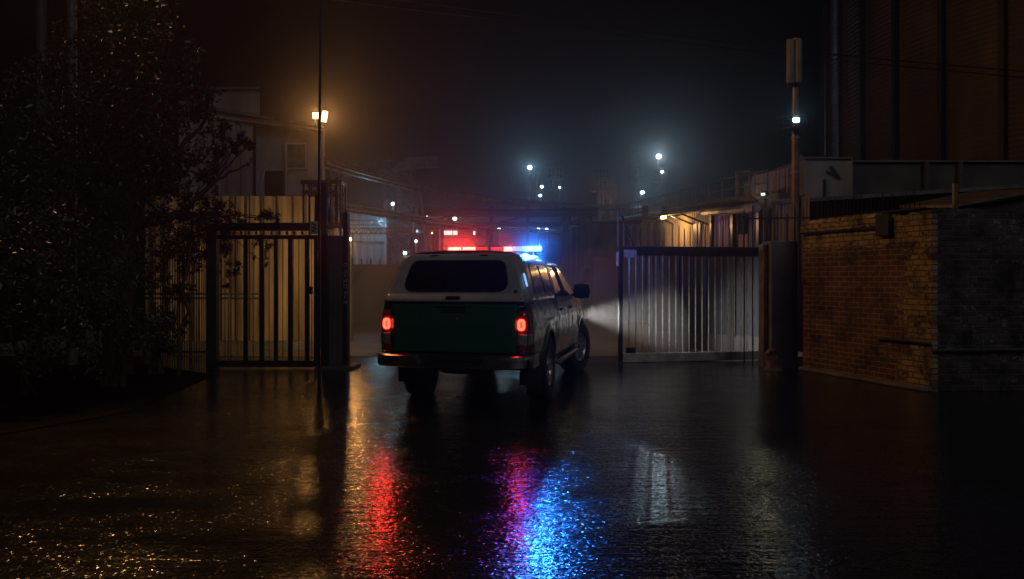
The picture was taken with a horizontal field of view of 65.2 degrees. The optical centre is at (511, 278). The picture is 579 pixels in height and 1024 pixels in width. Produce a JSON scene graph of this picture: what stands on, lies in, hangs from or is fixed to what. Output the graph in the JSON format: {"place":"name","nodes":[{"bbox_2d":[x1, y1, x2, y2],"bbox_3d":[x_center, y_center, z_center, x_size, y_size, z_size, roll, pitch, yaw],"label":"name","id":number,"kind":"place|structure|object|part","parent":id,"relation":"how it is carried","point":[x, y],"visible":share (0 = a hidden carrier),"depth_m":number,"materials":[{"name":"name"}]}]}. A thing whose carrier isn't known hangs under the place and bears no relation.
{"place":"outdoors","nodes":[
{"label":"outdoors","id":0,"kind":"place"},
{"bbox_2d":[0,315,802,356],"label":"yard","id":1,"kind":"structure","parent":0,"point":[602,332],"depth_m":18.66,"materials":[{"name":"concrete"}]},
{"bbox_2d":[145,196,317,349],"bbox_3d":[-5.950,-0.099,17.108,3.708,3.299,0.285,0,0,0],"label":"sheet fence","id":2,"kind":"object","parent":1,"relation":"on","point":[289,208],"visible":0.35,"depth_m":17.00,"materials":[{"name":"metal"}]},
{"bbox_2d":[209,87,259,195],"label":"tower block","id":3,"kind":"structure","parent":1,"relation":"on","point":[245,99],"depth_m":31.00,"materials":[{"name":"grey metal"}]},
{"bbox_2d":[178,101,324,195],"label":"warehouse","id":4,"kind":"structure","parent":1,"relation":"on","point":[286,157],"depth_m":24.13,"materials":[{"name":"concrete"}]},
{"bbox_2d":[265,171,283,195],"bbox_3d":[-7.200,-2.366,24.225,0.549,1.760,0.070,0,0,0],"label":"door","id":5,"kind":"structure","parent":4,"relation":"in","point":[274,180],"depth_m":24.19,"materials":[{"name":"black metal"}]},
{"bbox_2d":[284,143,307,168],"bbox_3d":[-6.537,-3.691,24.195,0.686,0.800,0.130,0,0,0],"label":"window","id":6,"kind":"structure","parent":4,"relation":"in","point":[297,153],"depth_m":24.13,"materials":[{"name":"glass"}]},
{"bbox_2d":[350,236,352,340],"bbox_3d":[-3.965,0.254,19.566,0.140,2.551,0.239,0,0,0],"label":"yard lamp","id":7,"kind":"object","parent":1,"relation":"on","point":[351,299],"visible":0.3,"depth_m":19.57,"materials":[{"name":"brown"}]},
{"bbox_2d":[333,204,412,263],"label":"cold lit shed","id":8,"kind":"structure","parent":1,"relation":"on","point":[366,248],"depth_m":32.96,"materials":[{"name":"paint"}]},
{"bbox_2d":[352,259,399,322],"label":"wall","id":9,"kind":"structure","parent":1,"relation":"on","point":[371,283],"depth_m":27.00,"materials":[{"name":"grey concrete"}]},
{"bbox_2d":[350,228,412,254],"bbox_3d":[-4.687,-0.117,28.000,2.447,3.293,0.140,0,0,0],"label":"lattice girder","id":10,"kind":"object","parent":1,"relation":"on","point":[410,243],"visible":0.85,"depth_m":27.97,"materials":[{"name":"metal"}]},
{"bbox_2d":[329,156,438,263],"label":"lattice crane","id":11,"kind":"object","parent":1,"relation":"on","point":[405,166],"visible":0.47,"depth_m":46.68,"materials":[{"name":"grey metal"}]},
{"bbox_2d":[391,202,394,263],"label":"yard lamp","id":12,"kind":"object","parent":1,"relation":"on","point":[392,203],"visible":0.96,"depth_m":40.10,"materials":[{"name":"grey metal"}]},
{"bbox_2d":[431,232,432,250],"bbox_3d":[-3.409,-0.210,34.068,0.129,3.481,0.177,0,0,23],"label":"yard lamp","id":13,"kind":"object","parent":1,"relation":"on","point":[431,241],"visible":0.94,"depth_m":34.05,"materials":[{"name":"brown"}]},
{"bbox_2d":[333,201,561,250],"bbox_3d":[-1.372,-0.500,30.690,1.439,4.060,24.133,0,0,17],"label":"pipe run","id":14,"kind":"object","parent":1,"relation":"on","point":[425,219],"visible":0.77,"depth_m":27.86,"materials":[{"name":"metal"}]},
{"bbox_2d":[412,228,492,250],"bbox_3d":[-2.483,-0.248,34.400,3.268,3.557,3.600,0,0,0],"label":"control cabin","id":15,"kind":"object","parent":1,"relation":"on","point":[459,237],"visible":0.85,"depth_m":33.00,"materials":[{"name":"metal"}]},
{"bbox_2d":[444,230,457,234],"bbox_3d":[-2.530,-1.866,32.961,0.629,0.212,0.071,0,0,0],"label":"window","id":16,"kind":"structure","parent":15,"relation":"in","point":[446,232],"depth_m":32.93,"materials":[{"name":"glass"}]},
{"bbox_2d":[321,157,650,253],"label":"pipe bridge","id":17,"kind":"structure","parent":1,"relation":"on","point":[339,168],"depth_m":31.37,"materials":[{"name":"metal"}]},
{"bbox_2d":[498,228,499,245],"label":"yard lamp","id":18,"kind":"object","parent":1,"relation":"on","point":[499,238],"visible":0.06,"depth_m":45.10,"materials":[{"name":"grey metal"}]},
{"bbox_2d":[412,207,597,277],"bbox_3d":[-0.358,-0.825,35.227,8.273,4.711,0.897,0,0,4],"label":"pipe rack","id":19,"kind":"object","parent":1,"relation":"on","point":[527,212],"visible":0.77,"depth_m":34.96,"materials":[{"name":"metal"}]},
{"bbox_2d":[469,208,577,286],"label":"dark hall","id":20,"kind":"structure","parent":1,"relation":"on","point":[512,238],"depth_m":50.00,"materials":[{"name":"grey metal"}]},
{"bbox_2d":[527,165,531,207],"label":"yard lamp","id":21,"kind":"object","parent":1,"relation":"on","point":[529,167],"visible":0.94,"depth_m":55.17,"materials":[{"name":"grey metal"}]},
{"bbox_2d":[532,166,540,207],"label":"process tower","id":22,"kind":"structure","parent":1,"relation":"on","point":[537,175],"depth_m":59.78,"materials":[{"name":"grey metal"}]},
{"bbox_2d":[529,235,556,264],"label":"building","id":23,"kind":"structure","parent":1,"relation":"on","point":[549,253],"depth_m":38.00,"materials":[{"name":"metal"}]},
{"bbox_2d":[547,166,563,203],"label":"process tower","id":24,"kind":"structure","parent":1,"relation":"on","point":[555,179],"depth_m":59.88,"materials":[{"name":"grey metal"}]},
{"bbox_2d":[577,256,613,318],"bbox_3d":[3.423,0.354,31.895,1.754,2.351,4.210,0,0,0],"label":"parked van","id":25,"kind":"object","parent":1,"relation":"on","point":[596,275],"visible":0.61,"depth_m":30.00,"materials":[{"name":"paint"}]},
{"bbox_2d":[590,167,607,219],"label":"process tower","id":26,"kind":"structure","parent":1,"relation":"on","point":[599,185],"depth_m":53.85,"materials":[{"name":"grey metal"}]},
{"bbox_2d":[594,168,789,241],"bbox_3d":[5.414,-0.941,29.010,1.750,4.942,22.169,0,0,-4],"label":"pipe gantry","id":27,"kind":"object","parent":1,"relation":"on","point":[777,181],"visible":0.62,"depth_m":20.19,"materials":[{"name":"metal"}]},
{"bbox_2d":[647,256,758,350],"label":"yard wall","id":28,"kind":"structure","parent":1,"relation":"on","point":[698,302],"depth_m":17.02,"materials":[{"name":"grey metal"}]},
{"bbox_2d":[570,184,1023,349],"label":"shed row","id":29,"kind":"object","parent":1,"relation":"on","point":[596,238],"visible":0.4,"depth_m":23.03,"materials":[{"name":"concrete"}]},
{"bbox_2d":[693,223,701,246],"bbox_3d":[5.162,-1.011,22.289,0.050,1.000,0.500,0,0,-10],"label":"door","id":30,"kind":"structure","parent":29,"relation":"in","point":[700,224],"depth_m":22.15,"materials":[{"name":"grey metal"}]},
{"bbox_2d":[737,213,746,233],"bbox_3d":[5.641,-1.357,19.605,0.050,0.550,0.420,0,0,-10],"label":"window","id":31,"kind":"structure","parent":29,"relation":"in","point":[740,222],"depth_m":19.59,"materials":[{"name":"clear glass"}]},
{"bbox_2d":[761,191,768,208],"bbox_3d":[5.571,-1.732,17.648,0.150,0.396,0.172,0,0,45],"label":"floodlight","id":32,"kind":"object","parent":29,"relation":"attached to","point":[765,194],"visible":1,"depth_m":17.66,"materials":[{"name":"paint"}]},
{"bbox_2d":[0,0,824,280],"label":"sky","id":33,"kind":"structure","parent":0,"point":[493,100],"materials":[{"name":"black"}]},
{"bbox_2d":[0,281,1023,578],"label":"ground","id":34,"kind":"structure","parent":0,"point":[596,467],"depth_m":6.08,"materials":[{"name":"black asphalt"}]},
{"bbox_2d":[0,362,212,434],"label":"planting bed","id":35,"kind":"object","parent":34,"relation":"on","point":[67,398],"visible":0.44,"depth_m":10.43,"materials":[{"name":"soil"}]},
{"bbox_2d":[0,196,116,394],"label":"shrub","id":36,"kind":"object","parent":35,"relation":"on","point":[53,313],"visible":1,"depth_m":9.80,"materials":[{"name":"green plant"}]},
{"bbox_2d":[67,0,77,364],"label":"street lamp","id":37,"kind":"object","parent":35,"relation":"on","point":[72,14],"visible":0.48,"depth_m":14.04,"materials":[{"name":"grey metal"}]},
{"bbox_2d":[52,215,167,386],"bbox_3d":[-5.507,0.340,10.849,1.333,2.420,1.314,0,0,22],"label":"shrub","id":38,"kind":"object","parent":35,"relation":"on","point":[133,329],"visible":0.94,"depth_m":10.93,"materials":[{"name":"green plant"}]},
{"bbox_2d":[0,0,256,375],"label":"broadleaf tree","id":39,"kind":"object","parent":35,"relation":"on","point":[120,191],"visible":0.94,"depth_m":12.37,"materials":[{"name":"green plant"}]},
{"bbox_2d":[127,245,179,374],"bbox_3d":[-5.663,0.489,12.580,0.838,2.111,1.201,0,0,-36],"label":"shrub","id":40,"kind":"object","parent":35,"relation":"on","point":[159,349],"visible":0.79,"depth_m":12.63,"materials":[{"name":"green plant"}]},
{"bbox_2d":[152,243,205,367],"bbox_3d":[-5.628,0.461,13.600,0.984,2.139,0.030,0,0,0],"label":"thin railing","id":41,"kind":"object","parent":35,"relation":"on","point":[194,351],"visible":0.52,"depth_m":13.60,"materials":[{"name":"metal"}]},
{"bbox_2d":[161,185,281,374],"bbox_3d":[-4.962,-0.006,13.554,1.910,3.089,1.572,0,0,-24],"label":"climbing plant","id":42,"kind":"object","parent":35,"relation":"on","point":[207,218],"visible":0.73,"depth_m":13.13,"materials":[{"name":"green plant"}]},
{"bbox_2d":[144,293,258,358],"bbox_3d":[-5.853,0.904,15.200,2.249,1.251,0.040,0,0,0],"label":"handrail","id":43,"kind":"object","parent":34,"relation":"on","point":[228,297],"visible":0.48,"depth_m":15.18,"materials":[{"name":"grey metal"}]},
{"bbox_2d":[318,0,321,387],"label":"mast pole","id":44,"kind":"object","parent":34,"relation":"on","point":[319,219],"visible":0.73,"depth_m":11.10,"materials":[{"name":"metal"}]},
{"bbox_2d":[312,112,317,126],"bbox_3d":[-5.756,-4.658,23.468,0.210,0.445,0.185,0,0,-6],"label":"floodlight","id":45,"kind":"object","parent":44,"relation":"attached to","point":[315,115],"visible":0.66,"depth_m":23.42,"materials":[{"name":"paint"}]},
{"bbox_2d":[321,110,327,127],"bbox_3d":[-5.529,-4.676,23.448,0.210,0.509,0.247,0,0,-44],"label":"floodlight","id":46,"kind":"object","parent":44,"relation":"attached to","point":[324,113],"visible":0.82,"depth_m":23.38,"materials":[{"name":"paint"}]},
{"bbox_2d":[301,177,360,369],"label":"gate pillar","id":47,"kind":"structure","parent":34,"relation":"on","point":[335,302],"depth_m":13.50,"materials":[{"name":"metal"}]},
{"bbox_2d":[206,223,317,368],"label":"gate","id":48,"kind":"structure","parent":47,"relation":"attached to","point":[213,238],"depth_m":13.49,"materials":[{"name":"metal"}]},
{"bbox_2d":[378,246,590,398],"bbox_3d":[-0.123,0.548,11.724,2.274,1.979,5.571,0,0,12],"label":"police pickup","id":49,"kind":"object","parent":34,"relation":"on","point":[483,311],"visible":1,"depth_m":9.27,"materials":[{"name":"white paint"}]},
{"bbox_3d":[0.708,0.663,11.445,0.096,0.744,0.920,0,0,12],"label":"rear door","id":50,"kind":"part","parent":49,"relation":"part of","materials":[{"name":"white paint"}]},
{"bbox_3d":[0.916,0.663,12.393,0.108,0.744,0.990,0,0,12],"label":"front door","id":51,"kind":"part","parent":49,"relation":"part of","materials":[{"name":"white paint"}]},
{"bbox_2d":[640,190,643,213],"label":"yard lamp","id":52,"kind":"object","parent":34,"relation":"on","point":[642,192],"visible":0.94,"depth_m":46.14,"materials":[{"name":"white metal"}]},
{"bbox_2d":[655,153,660,214],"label":"yard lamp","id":53,"kind":"object","parent":34,"relation":"on","point":[658,155],"visible":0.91,"depth_m":52.19,"materials":[{"name":"grey metal"}]},
{"bbox_2d":[660,170,663,205],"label":"yard lamp","id":54,"kind":"object","parent":34,"relation":"on","point":[661,171],"visible":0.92,"depth_m":50.11,"materials":[{"name":"grey metal"}]},
{"bbox_2d":[763,348,783,371],"bbox_3d":[4.299,1.358,13.169,0.325,0.414,0.314,0,0,0],"label":"broken bollard","id":55,"kind":"object","parent":34,"relation":"on","point":[773,360],"visible":0.93,"depth_m":13.06,"materials":[{"name":"concrete"}]},
{"bbox_2d":[741,205,808,363],"bbox_3d":[4.671,0.108,14.200,1.200,2.845,0.025,0,0,0],"label":"spiked screen","id":56,"kind":"object","parent":34,"relation":"on","point":[777,218],"visible":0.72,"depth_m":14.19,"materials":[{"name":"paint"}]},
{"bbox_2d":[759,241,797,368],"bbox_3d":[4.557,0.460,13.750,0.551,2.180,0.500,0,0,0],"label":"concrete gatepost","id":57,"kind":"object","parent":34,"relation":"on","point":[778,296],"visible":0.79,"depth_m":13.50,"materials":[{"name":"concrete"}]},
{"bbox_2d":[777,37,807,349],"bbox_3d":[5.958,-1.785,16.992,0.629,6.630,0.634,0,0,0],"label":"telecom mast","id":58,"kind":"object","parent":34,"relation":"on","point":[793,62],"visible":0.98,"depth_m":16.92,"materials":[{"name":"metal"}]},
{"bbox_2d":[798,211,937,391],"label":"brick wall","id":59,"kind":"structure","parent":34,"relation":"on","point":[870,286],"depth_m":11.82,"materials":[{"name":"brick"}]},
{"bbox_2d":[815,190,925,219],"bbox_3d":[5.451,-1.109,12.336,0.038,0.479,2.350,0,0,-17],"label":"spiked railing","id":60,"kind":"object","parent":59,"relation":"on","point":[892,210],"visible":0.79,"depth_m":12.23,"materials":[{"name":"metal"}]},
{"bbox_2d":[743,155,1023,224],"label":"concrete hall","id":61,"kind":"structure","parent":34,"relation":"on","point":[830,176],"depth_m":19.12,"materials":[{"name":"paint"}]},
{"bbox_2d":[821,0,1023,159],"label":"storage tank","id":62,"kind":"object","parent":34,"relation":"on","point":[875,112],"visible":0.43,"depth_m":23.03,"materials":[{"name":"metal"}]},
{"bbox_2d":[900,189,1023,211],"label":"lean to","id":63,"kind":"object","parent":34,"relation":"on","point":[974,197],"visible":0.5,"depth_m":13.40,"materials":[{"name":"metal"}]},
{"bbox_2d":[952,183,958,208],"bbox_3d":[6.984,0.021,12.600,0.089,3.018,0.089,0,0,0],"label":"vent pipe","id":64,"kind":"object","parent":63,"relation":"on","point":[955,195],"visible":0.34,"depth_m":12.57,"materials":[{"name":"metal"}]},
{"bbox_2d":[918,208,1023,390],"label":"return wall","id":65,"kind":"structure","parent":34,"relation":"on","point":[980,302],"depth_m":10.85,"materials":[{"name":"grey brick"}]},
{"bbox_2d":[605,176,616,217],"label":"process tower","id":66,"kind":"structure","parent":0,"point":[611,185],"depth_m":54.90,"materials":[{"name":"grey metal"}]},
{"bbox_2d":[628,152,643,214],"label":"process tower","id":67,"kind":"structure","parent":0,"point":[635,163],"depth_m":49.87,"materials":[{"name":"grey metal"}]},
{"bbox_2d":[653,167,667,214],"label":"process tower","id":68,"kind":"structure","parent":0,"point":[658,181],"depth_m":50.89,"materials":[{"name":"grey metal"}]},
{"bbox_2d":[616,212,775,362],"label":"barred gate","id":69,"kind":"structure","parent":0,"point":[630,354],"depth_m":14.61,"materials":[{"name":"metal"}]}
]}

